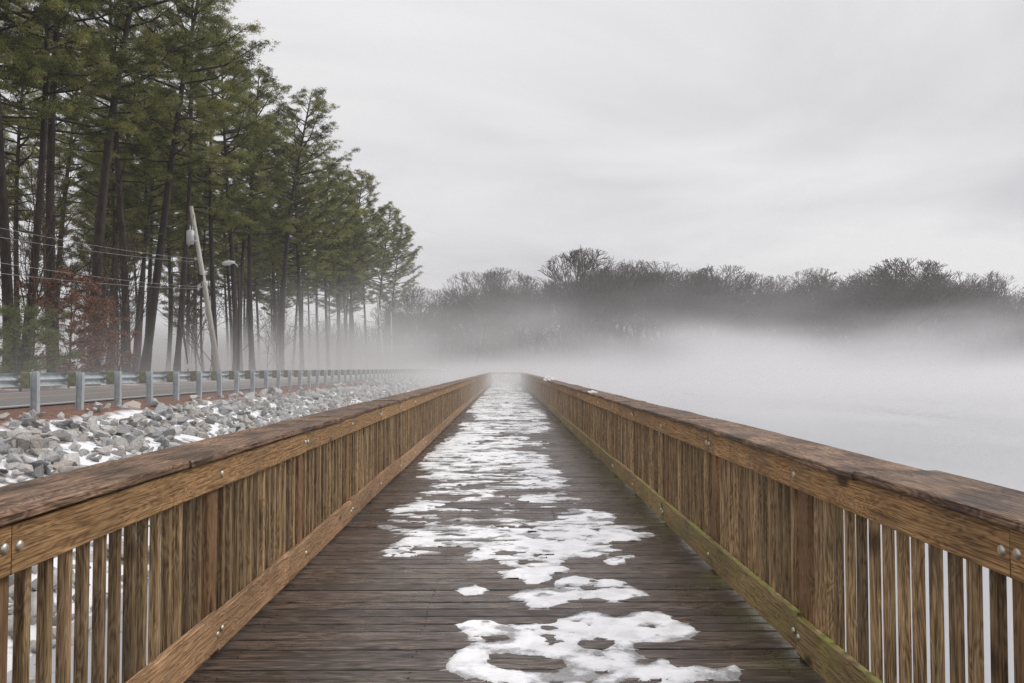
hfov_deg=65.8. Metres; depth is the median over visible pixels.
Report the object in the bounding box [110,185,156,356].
pine tree
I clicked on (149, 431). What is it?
rock
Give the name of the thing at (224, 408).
rock
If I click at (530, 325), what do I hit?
bare tree
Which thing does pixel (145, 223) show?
pine tree
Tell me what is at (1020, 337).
bare tree
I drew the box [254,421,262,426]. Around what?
rock
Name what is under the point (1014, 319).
bare tree
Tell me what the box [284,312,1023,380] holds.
thicket
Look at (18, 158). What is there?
pine tree
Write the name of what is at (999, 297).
bare tree
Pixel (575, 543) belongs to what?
snow
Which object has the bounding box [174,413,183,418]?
rock
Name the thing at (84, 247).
pine tree
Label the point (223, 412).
rock
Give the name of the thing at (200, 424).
rock
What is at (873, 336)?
bare tree
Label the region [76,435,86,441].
rock
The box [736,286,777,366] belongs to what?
bare tree
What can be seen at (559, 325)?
bare tree
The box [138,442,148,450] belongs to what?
rock
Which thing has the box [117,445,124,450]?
rock
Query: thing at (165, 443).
rock
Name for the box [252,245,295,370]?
pine tree
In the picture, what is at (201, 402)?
rock
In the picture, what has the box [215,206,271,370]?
pine tree
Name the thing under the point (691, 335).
bare tree
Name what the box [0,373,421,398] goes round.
road centre line
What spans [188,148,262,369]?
pine tree
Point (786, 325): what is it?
bare tree
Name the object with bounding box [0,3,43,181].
pine tree
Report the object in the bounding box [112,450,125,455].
rock
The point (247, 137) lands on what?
pine tree
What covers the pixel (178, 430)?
rock
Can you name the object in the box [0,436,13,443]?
rock
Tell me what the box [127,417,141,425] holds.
rock
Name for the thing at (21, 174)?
pine tree
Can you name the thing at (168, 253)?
pine tree
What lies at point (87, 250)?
overhead wire
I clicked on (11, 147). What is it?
pine tree
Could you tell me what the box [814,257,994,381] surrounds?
bare tree
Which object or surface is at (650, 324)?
bare tree
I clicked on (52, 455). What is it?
rock
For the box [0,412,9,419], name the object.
rock
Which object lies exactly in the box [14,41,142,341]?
pine tree
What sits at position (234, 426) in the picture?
rock
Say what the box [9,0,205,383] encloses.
pine tree
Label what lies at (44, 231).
bare sapling
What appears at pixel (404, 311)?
bare tree
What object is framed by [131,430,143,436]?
rock
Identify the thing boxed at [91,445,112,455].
rock
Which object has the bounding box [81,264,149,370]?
bare sapling
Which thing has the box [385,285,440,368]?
bare tree
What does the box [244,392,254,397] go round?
rock
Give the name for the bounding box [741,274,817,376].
bare tree
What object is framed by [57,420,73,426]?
rock
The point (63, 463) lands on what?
rock
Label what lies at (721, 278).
bare tree
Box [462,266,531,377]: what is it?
bare tree
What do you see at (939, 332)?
bare tree
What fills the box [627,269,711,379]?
bare tree
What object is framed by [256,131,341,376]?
pine tree
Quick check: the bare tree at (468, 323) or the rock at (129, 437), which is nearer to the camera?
the rock at (129, 437)
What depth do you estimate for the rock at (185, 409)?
22.85 m
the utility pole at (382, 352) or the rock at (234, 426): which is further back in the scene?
the utility pole at (382, 352)
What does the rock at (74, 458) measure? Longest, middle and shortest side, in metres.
0.420 x 0.289 x 0.230 m
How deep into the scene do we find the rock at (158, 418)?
20.29 m
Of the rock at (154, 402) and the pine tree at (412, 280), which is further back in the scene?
the pine tree at (412, 280)
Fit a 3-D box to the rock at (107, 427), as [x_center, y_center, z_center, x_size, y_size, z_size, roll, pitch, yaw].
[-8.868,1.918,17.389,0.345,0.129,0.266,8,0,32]
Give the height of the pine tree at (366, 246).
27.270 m
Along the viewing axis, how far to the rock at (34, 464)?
13.03 m
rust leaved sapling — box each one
[15,265,133,387]
[60,291,140,385]
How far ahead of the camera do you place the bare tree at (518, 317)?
198.65 m
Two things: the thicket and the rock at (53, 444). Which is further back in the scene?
the thicket
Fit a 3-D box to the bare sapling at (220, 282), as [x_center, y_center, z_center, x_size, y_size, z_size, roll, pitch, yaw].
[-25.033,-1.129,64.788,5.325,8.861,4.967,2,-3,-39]
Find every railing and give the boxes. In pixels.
[0,372,492,682]
[520,372,1023,682]
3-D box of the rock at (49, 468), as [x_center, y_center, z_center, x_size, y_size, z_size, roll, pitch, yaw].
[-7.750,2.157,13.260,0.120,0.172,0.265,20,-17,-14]
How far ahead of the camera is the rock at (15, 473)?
12.57 m
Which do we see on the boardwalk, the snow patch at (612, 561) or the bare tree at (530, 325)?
the snow patch at (612, 561)
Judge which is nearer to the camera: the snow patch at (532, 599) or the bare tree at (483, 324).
the snow patch at (532, 599)
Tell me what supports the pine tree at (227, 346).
on the ground
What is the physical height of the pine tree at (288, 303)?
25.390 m
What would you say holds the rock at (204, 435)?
on the ground
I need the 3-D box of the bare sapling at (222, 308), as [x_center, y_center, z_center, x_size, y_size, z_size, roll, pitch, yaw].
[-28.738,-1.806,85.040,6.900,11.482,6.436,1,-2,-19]
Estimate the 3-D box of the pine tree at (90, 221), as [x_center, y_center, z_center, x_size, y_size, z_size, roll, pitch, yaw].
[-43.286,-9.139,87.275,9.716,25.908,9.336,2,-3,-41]
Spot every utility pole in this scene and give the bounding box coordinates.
[185,206,222,381]
[376,296,384,369]
[390,312,392,373]
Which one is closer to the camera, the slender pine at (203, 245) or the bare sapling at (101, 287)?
the bare sapling at (101, 287)
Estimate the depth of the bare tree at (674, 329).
168.24 m
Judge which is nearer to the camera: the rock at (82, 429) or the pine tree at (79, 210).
the rock at (82, 429)
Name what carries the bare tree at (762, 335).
on the ground
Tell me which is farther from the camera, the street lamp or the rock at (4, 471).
the street lamp
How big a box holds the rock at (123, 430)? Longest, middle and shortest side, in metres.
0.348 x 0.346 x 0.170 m
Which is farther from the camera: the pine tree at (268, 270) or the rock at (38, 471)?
the pine tree at (268, 270)
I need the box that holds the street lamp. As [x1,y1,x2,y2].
[222,261,239,380]
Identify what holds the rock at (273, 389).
on the ground
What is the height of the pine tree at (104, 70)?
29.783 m
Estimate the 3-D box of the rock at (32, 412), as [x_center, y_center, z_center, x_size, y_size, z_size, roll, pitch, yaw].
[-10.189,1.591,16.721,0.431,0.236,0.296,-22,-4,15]
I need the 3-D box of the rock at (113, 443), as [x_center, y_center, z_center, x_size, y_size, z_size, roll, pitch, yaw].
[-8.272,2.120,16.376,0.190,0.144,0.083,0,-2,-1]
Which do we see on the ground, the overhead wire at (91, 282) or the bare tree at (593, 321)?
the bare tree at (593, 321)
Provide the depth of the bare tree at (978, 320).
175.54 m
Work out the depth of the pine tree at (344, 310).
127.38 m
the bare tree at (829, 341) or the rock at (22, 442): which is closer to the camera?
the rock at (22, 442)
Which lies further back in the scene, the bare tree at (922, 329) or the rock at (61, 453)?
the bare tree at (922, 329)
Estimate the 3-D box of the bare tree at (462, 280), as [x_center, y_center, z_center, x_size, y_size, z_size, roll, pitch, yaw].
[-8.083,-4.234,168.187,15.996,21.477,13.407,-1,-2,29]
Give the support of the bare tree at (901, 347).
on the ground
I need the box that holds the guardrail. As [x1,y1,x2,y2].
[0,369,453,412]
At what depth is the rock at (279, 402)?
29.77 m
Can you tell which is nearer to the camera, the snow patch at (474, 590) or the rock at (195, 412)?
the snow patch at (474, 590)
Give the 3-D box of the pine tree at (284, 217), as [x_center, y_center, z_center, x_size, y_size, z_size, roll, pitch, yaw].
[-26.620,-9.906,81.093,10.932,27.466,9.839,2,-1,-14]
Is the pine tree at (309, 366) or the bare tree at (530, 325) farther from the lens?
the bare tree at (530, 325)
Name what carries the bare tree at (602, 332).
on the ground
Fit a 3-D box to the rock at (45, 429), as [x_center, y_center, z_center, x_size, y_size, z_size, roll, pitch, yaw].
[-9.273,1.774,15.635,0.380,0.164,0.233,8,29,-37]
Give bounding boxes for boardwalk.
[183,382,826,682]
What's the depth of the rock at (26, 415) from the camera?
16.03 m
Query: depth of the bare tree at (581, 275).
154.70 m
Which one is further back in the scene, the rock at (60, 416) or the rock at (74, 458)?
the rock at (60, 416)
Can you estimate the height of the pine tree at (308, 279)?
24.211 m
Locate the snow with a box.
[381,382,655,583]
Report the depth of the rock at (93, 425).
17.16 m
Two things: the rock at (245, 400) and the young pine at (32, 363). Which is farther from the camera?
the young pine at (32, 363)
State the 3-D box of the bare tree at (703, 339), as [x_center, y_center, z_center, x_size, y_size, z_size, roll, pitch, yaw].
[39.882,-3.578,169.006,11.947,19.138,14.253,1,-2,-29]
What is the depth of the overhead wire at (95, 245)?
41.82 m
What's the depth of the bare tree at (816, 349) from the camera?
162.01 m
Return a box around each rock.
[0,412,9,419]
[0,431,12,438]
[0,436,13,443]
[0,442,9,453]
[0,469,8,473]
[4,448,20,456]
[4,462,19,469]
[6,453,23,462]
[8,420,21,427]
[8,428,31,436]
[8,439,15,447]
[11,435,29,450]
[11,471,23,476]
[15,463,33,473]
[18,477,27,481]
[20,409,38,418]
[21,418,35,426]
[22,412,31,418]
[22,456,33,463]
[24,449,33,454]
[28,426,41,434]
[28,434,43,448]
[28,439,48,448]
[28,449,48,455]
[29,460,48,468]
[32,464,43,477]
[36,412,46,416]
[36,453,43,460]
[39,426,51,432]
[44,450,60,462]
[46,465,52,474]
[47,436,59,440]
[48,441,58,448]
[49,469,59,474]
[51,429,72,441]
[52,460,72,468]
[53,446,62,451]
[53,450,68,461]
[57,412,64,419]
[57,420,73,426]
[59,453,79,465]
[68,442,81,449]
[70,422,80,428]
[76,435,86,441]
[78,449,88,455]
[79,426,90,431]
[86,452,97,459]
[87,416,96,424]
[88,423,100,429]
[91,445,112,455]
[93,401,102,411]
[93,429,110,439]
[97,414,106,419]
[99,437,112,444]
[100,425,116,429]
[107,441,116,446]
[109,425,118,435]
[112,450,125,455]
[113,437,128,448]
[117,425,129,434]
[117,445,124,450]
[119,418,132,423]
[122,433,135,443]
[123,401,140,408]
[125,440,144,451]
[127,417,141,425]
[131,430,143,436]
[133,413,145,420]
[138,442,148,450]
[145,420,163,431]
[145,426,154,436]
[146,409,153,416]
[150,398,159,405]
[150,425,167,432]
[150,431,161,436]
[152,415,161,420]
[154,404,168,412]
[154,434,163,441]
[159,411,169,416]
[160,439,168,447]
[162,429,175,435]
[165,414,173,419]
[166,407,172,413]
[168,442,181,447]
[172,426,182,434]
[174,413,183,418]
[177,417,186,422]
[182,407,190,411]
[182,425,199,435]
[189,409,201,415]
[191,399,197,405]
[194,420,204,426]
[197,432,208,438]
[198,400,206,404]
[205,416,215,423]
[213,401,222,406]
[218,407,232,411]
[220,410,228,414]
[229,424,239,430]
[238,397,248,403]
[238,405,246,410]
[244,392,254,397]
[244,417,252,424]
[248,414,255,419]
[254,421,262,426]
[262,402,270,409]
[269,386,275,392]
[270,418,277,422]
[272,392,282,397]
[276,400,283,406]
[279,414,288,418]
[303,392,311,397]
[311,393,320,397]
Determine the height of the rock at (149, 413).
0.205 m
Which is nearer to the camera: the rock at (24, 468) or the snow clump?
the rock at (24, 468)
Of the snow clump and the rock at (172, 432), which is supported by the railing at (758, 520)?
the snow clump
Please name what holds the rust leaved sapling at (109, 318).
on the ground
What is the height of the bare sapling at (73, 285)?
10.955 m
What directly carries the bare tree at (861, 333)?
on the ground
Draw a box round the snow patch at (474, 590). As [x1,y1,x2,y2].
[456,585,488,595]
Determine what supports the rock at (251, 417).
on the riprap
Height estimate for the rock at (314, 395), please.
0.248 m
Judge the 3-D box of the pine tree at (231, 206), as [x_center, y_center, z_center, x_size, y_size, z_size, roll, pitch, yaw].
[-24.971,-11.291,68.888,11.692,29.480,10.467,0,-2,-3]
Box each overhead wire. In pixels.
[0,237,193,261]
[0,273,196,288]
[2,228,193,258]
[3,263,194,286]
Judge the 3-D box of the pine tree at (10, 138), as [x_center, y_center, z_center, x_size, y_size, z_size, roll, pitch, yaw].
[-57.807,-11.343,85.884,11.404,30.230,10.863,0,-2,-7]
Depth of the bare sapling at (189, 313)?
74.70 m
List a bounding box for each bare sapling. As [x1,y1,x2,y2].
[0,147,102,388]
[0,197,103,371]
[1,267,57,340]
[12,225,84,337]
[23,243,108,353]
[56,233,160,370]
[57,285,133,364]
[68,234,135,370]
[75,214,158,383]
[80,284,149,370]
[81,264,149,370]
[85,277,160,346]
[85,293,139,357]
[138,262,219,380]
[159,262,227,370]
[161,290,205,356]
[167,275,222,370]
[168,275,233,370]
[215,272,277,351]
[253,290,303,364]
[253,308,293,370]
[254,304,294,369]
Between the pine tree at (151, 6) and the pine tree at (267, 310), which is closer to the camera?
the pine tree at (151, 6)
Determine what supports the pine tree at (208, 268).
on the ground
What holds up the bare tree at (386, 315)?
on the ground
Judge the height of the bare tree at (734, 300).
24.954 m
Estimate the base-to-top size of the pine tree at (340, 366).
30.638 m
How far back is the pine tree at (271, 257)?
93.17 m
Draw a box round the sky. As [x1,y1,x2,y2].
[0,0,1023,372]
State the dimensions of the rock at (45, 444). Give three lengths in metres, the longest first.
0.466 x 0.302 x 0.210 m
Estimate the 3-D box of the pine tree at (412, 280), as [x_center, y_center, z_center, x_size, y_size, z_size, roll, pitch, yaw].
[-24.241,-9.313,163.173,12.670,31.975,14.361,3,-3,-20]
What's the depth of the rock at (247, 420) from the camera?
23.86 m
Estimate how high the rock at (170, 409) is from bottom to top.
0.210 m
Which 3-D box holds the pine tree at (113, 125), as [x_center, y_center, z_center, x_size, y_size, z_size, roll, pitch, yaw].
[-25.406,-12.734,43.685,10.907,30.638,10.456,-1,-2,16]
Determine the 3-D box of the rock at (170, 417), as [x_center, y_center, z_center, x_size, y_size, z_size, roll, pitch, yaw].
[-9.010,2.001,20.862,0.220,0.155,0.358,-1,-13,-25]
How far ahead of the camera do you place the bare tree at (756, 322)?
172.37 m
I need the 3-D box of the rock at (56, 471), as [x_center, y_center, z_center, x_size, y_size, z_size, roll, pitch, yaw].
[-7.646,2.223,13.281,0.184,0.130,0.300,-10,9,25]
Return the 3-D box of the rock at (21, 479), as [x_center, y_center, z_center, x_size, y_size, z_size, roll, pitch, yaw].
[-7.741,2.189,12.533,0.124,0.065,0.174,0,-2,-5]
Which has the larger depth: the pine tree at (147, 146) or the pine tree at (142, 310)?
the pine tree at (142, 310)
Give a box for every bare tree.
[368,299,416,368]
[375,312,419,367]
[376,311,413,351]
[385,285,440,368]
[392,288,447,368]
[414,303,460,368]
[414,312,443,368]
[419,288,468,372]
[434,271,505,371]
[440,287,491,366]
[440,294,508,375]
[454,296,485,366]
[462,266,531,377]
[464,273,523,368]
[467,286,516,344]
[479,293,538,368]
[481,285,537,368]
[489,274,540,368]
[510,275,570,374]
[511,297,557,368]
[525,280,607,376]
[537,244,644,381]
[544,308,589,351]
[553,295,583,368]
[559,281,610,368]
[560,281,623,368]
[563,269,643,380]
[581,265,666,368]
[605,259,675,369]
[607,281,652,368]
[617,316,655,368]
[619,261,713,381]
[622,292,685,362]
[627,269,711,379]
[653,286,696,367]
[664,274,729,375]
[672,263,782,381]
[678,284,724,366]
[681,318,713,367]
[692,277,735,364]
[701,277,744,368]
[722,273,798,381]
[726,299,743,368]
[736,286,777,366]
[736,296,776,368]
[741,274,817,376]
[762,271,853,381]
[767,291,808,368]
[770,267,861,381]
[783,284,832,368]
[784,304,812,368]
[800,281,872,377]
[810,294,867,369]
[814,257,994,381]
[820,279,924,381]
[840,271,925,380]
[844,290,878,368]
[850,266,945,376]
[894,293,936,368]
[899,272,981,372]
[913,305,961,368]
[919,286,962,368]
[922,271,1008,376]
[942,289,1009,368]
[948,271,1023,380]
[948,282,1023,381]
[987,317,1023,368]
[990,287,1023,357]
[995,298,1023,378]
[996,292,1023,342]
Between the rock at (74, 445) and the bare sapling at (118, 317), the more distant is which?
the bare sapling at (118, 317)
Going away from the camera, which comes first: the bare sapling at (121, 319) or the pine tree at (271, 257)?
the bare sapling at (121, 319)
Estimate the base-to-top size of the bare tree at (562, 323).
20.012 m
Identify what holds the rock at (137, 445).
on the ground
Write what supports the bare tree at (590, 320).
on the ground
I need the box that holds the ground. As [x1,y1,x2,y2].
[0,368,1023,671]
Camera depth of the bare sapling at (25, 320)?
38.56 m
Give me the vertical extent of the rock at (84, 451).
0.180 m
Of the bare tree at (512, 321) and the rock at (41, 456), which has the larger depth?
the bare tree at (512, 321)
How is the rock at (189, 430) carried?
on the ground
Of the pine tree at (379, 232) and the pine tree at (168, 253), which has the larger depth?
the pine tree at (379, 232)
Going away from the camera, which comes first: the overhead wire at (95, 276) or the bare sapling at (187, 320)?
the overhead wire at (95, 276)
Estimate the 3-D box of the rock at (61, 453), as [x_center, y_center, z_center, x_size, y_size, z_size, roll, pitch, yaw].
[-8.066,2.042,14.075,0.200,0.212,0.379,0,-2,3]
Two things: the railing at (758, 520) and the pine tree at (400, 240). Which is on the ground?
the pine tree at (400, 240)
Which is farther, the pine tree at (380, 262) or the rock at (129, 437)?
the pine tree at (380, 262)
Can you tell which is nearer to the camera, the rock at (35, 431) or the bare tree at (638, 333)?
the rock at (35, 431)
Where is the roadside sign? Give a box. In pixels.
[186,364,193,382]
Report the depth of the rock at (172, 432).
18.87 m
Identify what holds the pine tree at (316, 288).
on the ground
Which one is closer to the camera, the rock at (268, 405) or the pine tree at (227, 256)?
the rock at (268, 405)
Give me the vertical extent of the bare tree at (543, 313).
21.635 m
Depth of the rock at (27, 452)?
14.00 m
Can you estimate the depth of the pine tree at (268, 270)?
122.67 m
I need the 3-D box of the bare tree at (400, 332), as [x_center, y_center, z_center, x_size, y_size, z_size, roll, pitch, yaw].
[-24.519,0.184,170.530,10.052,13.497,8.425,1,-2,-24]
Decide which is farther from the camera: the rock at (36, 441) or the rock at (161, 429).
the rock at (161, 429)
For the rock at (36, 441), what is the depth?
14.28 m
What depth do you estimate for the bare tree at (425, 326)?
170.90 m
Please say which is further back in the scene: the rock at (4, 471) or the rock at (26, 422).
the rock at (26, 422)
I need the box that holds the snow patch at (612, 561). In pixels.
[603,558,624,564]
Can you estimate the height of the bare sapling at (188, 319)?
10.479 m
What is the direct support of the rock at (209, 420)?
on the ground
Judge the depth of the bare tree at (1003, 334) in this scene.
173.42 m
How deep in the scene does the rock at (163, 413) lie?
21.20 m
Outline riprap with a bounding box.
[0,375,450,682]
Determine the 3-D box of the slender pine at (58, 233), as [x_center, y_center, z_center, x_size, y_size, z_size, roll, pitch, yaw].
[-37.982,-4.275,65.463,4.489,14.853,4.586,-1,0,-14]
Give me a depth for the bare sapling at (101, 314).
56.18 m
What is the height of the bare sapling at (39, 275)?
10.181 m
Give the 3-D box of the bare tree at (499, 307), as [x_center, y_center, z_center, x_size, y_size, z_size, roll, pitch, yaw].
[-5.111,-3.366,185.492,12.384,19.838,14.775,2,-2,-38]
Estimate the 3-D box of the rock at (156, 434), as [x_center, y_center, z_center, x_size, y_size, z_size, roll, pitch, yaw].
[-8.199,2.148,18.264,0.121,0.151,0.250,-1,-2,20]
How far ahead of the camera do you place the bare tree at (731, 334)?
171.88 m
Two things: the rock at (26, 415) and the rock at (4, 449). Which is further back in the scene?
the rock at (26, 415)
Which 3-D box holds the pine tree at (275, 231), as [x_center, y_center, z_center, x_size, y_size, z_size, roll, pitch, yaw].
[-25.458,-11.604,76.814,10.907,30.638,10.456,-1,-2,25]
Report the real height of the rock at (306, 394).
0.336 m
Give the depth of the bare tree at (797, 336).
187.14 m
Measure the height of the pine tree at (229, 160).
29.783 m
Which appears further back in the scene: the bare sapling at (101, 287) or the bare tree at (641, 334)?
the bare tree at (641, 334)
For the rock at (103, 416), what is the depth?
18.41 m
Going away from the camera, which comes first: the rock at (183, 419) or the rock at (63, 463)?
the rock at (63, 463)
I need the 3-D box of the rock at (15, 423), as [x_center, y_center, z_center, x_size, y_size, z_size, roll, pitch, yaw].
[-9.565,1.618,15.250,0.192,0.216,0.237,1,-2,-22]
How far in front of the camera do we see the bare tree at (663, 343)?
158.82 m
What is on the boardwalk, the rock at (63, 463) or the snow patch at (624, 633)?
the snow patch at (624, 633)
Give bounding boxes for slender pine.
[0,144,29,278]
[24,201,83,372]
[68,190,112,366]
[73,121,159,371]
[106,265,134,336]
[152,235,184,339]
[167,266,200,370]
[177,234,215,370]
[178,182,227,370]
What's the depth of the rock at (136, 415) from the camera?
19.63 m
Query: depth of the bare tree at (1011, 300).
178.73 m
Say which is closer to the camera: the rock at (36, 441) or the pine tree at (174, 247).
the rock at (36, 441)
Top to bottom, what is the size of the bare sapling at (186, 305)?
9.030 m
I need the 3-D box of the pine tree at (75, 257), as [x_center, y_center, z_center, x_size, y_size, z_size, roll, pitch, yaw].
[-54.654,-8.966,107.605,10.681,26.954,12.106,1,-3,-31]
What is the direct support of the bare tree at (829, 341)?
on the ground
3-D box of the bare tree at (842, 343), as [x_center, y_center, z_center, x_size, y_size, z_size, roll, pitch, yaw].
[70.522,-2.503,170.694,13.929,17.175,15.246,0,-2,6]
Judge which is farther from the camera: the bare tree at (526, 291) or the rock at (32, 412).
the bare tree at (526, 291)
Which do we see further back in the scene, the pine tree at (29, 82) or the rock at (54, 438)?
the pine tree at (29, 82)
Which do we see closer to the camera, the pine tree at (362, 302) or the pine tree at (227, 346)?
the pine tree at (227, 346)
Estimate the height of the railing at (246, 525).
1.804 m
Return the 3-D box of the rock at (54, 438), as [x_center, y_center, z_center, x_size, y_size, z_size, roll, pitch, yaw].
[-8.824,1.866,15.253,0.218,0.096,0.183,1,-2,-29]
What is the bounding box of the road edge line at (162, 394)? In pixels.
[4,375,387,406]
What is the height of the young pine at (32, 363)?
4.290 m
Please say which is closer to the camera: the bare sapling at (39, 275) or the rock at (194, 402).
the rock at (194, 402)
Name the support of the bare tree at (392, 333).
on the ground
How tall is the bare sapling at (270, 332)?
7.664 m
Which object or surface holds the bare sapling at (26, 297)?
on the ground
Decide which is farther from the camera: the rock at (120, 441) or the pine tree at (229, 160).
the pine tree at (229, 160)
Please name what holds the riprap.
on the ground
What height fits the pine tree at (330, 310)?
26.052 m
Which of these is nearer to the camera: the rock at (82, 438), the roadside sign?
the rock at (82, 438)
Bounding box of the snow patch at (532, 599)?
[510,576,649,607]
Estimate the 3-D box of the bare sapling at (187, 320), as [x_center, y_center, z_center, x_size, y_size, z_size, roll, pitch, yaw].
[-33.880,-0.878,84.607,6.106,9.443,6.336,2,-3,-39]
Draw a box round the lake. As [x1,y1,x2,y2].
[7,382,1023,682]
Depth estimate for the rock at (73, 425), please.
16.46 m
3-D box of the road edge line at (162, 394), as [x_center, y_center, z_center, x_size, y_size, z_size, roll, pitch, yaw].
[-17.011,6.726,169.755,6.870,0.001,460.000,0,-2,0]
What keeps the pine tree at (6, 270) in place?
on the ground
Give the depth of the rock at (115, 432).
17.35 m
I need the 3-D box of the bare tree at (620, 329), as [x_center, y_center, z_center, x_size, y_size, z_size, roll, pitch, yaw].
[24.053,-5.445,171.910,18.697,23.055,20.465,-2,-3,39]
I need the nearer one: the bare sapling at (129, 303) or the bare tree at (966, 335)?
the bare sapling at (129, 303)
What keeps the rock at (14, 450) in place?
on the ground
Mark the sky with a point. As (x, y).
(766, 137)
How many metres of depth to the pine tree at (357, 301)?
147.56 m
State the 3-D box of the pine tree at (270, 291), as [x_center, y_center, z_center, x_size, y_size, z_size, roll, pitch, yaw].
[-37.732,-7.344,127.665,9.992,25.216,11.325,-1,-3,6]
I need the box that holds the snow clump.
[543,375,553,381]
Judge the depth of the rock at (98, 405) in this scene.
19.37 m
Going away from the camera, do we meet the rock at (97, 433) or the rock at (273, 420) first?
the rock at (97, 433)
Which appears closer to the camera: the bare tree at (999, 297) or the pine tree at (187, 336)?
the pine tree at (187, 336)
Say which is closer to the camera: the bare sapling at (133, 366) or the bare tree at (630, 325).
the bare sapling at (133, 366)
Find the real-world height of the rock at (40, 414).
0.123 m
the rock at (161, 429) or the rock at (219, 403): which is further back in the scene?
the rock at (219, 403)
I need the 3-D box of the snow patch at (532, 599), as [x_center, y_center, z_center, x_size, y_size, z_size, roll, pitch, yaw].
[0.416,1.738,5.511,1.001,0.014,0.750,1,-2,-27]
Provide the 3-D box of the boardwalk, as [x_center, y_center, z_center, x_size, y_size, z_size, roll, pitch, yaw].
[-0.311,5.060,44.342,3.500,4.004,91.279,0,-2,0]
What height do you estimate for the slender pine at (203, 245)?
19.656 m
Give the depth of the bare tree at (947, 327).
163.72 m
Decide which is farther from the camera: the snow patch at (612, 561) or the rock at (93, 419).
the rock at (93, 419)
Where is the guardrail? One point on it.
(33, 381)
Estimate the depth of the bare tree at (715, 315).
183.83 m
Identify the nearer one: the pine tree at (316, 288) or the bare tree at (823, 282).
the pine tree at (316, 288)
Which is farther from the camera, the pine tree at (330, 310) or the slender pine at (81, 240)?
the pine tree at (330, 310)
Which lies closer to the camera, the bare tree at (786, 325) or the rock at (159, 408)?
the rock at (159, 408)
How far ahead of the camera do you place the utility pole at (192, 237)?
56.83 m
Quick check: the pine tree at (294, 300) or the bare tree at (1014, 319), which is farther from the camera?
the bare tree at (1014, 319)
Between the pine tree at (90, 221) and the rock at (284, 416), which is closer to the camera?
the rock at (284, 416)
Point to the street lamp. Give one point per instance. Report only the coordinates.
(226, 263)
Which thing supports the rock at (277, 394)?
on the ground
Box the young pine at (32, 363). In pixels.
[0,296,86,391]
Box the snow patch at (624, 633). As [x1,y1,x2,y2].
[446,611,741,682]
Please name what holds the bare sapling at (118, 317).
on the ground
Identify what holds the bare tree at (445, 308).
on the ground
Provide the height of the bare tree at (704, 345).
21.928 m
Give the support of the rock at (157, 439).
on the ground
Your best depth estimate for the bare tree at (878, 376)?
163.35 m
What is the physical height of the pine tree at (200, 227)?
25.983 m
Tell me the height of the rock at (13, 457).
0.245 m
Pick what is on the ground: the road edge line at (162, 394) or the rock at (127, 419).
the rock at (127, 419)
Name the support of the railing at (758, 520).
attached to the boardwalk
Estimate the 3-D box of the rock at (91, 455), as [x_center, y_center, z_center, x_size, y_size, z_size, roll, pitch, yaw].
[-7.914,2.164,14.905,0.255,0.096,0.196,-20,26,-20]
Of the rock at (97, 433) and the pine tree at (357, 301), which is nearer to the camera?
the rock at (97, 433)
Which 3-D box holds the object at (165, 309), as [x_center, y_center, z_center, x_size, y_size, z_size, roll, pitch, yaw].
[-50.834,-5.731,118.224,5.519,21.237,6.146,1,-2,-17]
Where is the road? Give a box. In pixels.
[0,373,442,408]
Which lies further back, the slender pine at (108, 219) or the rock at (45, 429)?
the slender pine at (108, 219)
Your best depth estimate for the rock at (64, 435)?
15.50 m
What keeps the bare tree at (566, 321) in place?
on the ground
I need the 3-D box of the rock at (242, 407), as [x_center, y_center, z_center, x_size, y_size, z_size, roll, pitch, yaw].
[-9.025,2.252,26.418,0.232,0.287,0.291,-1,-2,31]
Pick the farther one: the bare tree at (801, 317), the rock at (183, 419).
the bare tree at (801, 317)
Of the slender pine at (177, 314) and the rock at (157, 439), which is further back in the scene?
the slender pine at (177, 314)
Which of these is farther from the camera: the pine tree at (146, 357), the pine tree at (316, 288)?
the pine tree at (316, 288)
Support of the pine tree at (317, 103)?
on the ground
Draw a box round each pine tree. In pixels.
[0,0,60,94]
[0,0,122,388]
[0,0,147,368]
[0,0,154,385]
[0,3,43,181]
[0,3,94,359]
[1,100,15,201]
[3,124,33,240]
[7,124,94,372]
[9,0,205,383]
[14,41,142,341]
[29,0,234,385]
[57,51,193,370]
[57,111,159,371]
[64,202,118,297]
[68,204,140,363]
[70,160,143,369]
[89,111,209,371]
[100,0,277,371]
[104,73,193,371]
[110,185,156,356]
[112,111,201,330]
[125,160,206,371]
[131,24,278,370]
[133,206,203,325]
[136,0,264,370]
[144,173,218,370]
[155,148,224,313]
[157,171,223,370]
[160,47,292,370]
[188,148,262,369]
[197,64,304,370]
[201,119,307,370]
[202,217,246,370]
[213,213,262,290]
[214,208,271,370]
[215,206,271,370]
[232,160,299,369]
[237,243,279,370]
[243,86,359,370]
[243,147,340,369]
[246,235,303,327]
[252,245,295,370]
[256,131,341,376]
[261,240,295,314]
[264,186,337,369]
[286,235,327,317]
[288,155,368,369]
[288,201,347,369]
[291,248,323,369]
[306,244,345,369]
[315,169,392,369]
[317,169,374,369]
[318,195,371,369]
[319,222,380,369]
[326,243,366,369]
[327,226,373,363]
[335,219,374,369]
[342,212,393,368]
[360,204,414,368]
[371,222,422,368]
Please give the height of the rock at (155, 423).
0.353 m
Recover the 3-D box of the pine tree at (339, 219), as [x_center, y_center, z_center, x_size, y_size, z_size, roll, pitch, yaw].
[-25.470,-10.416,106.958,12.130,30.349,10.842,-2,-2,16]
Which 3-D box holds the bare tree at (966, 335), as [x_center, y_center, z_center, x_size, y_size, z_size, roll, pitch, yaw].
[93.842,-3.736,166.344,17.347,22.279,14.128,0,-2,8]
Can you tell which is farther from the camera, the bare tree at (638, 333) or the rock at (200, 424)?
the bare tree at (638, 333)

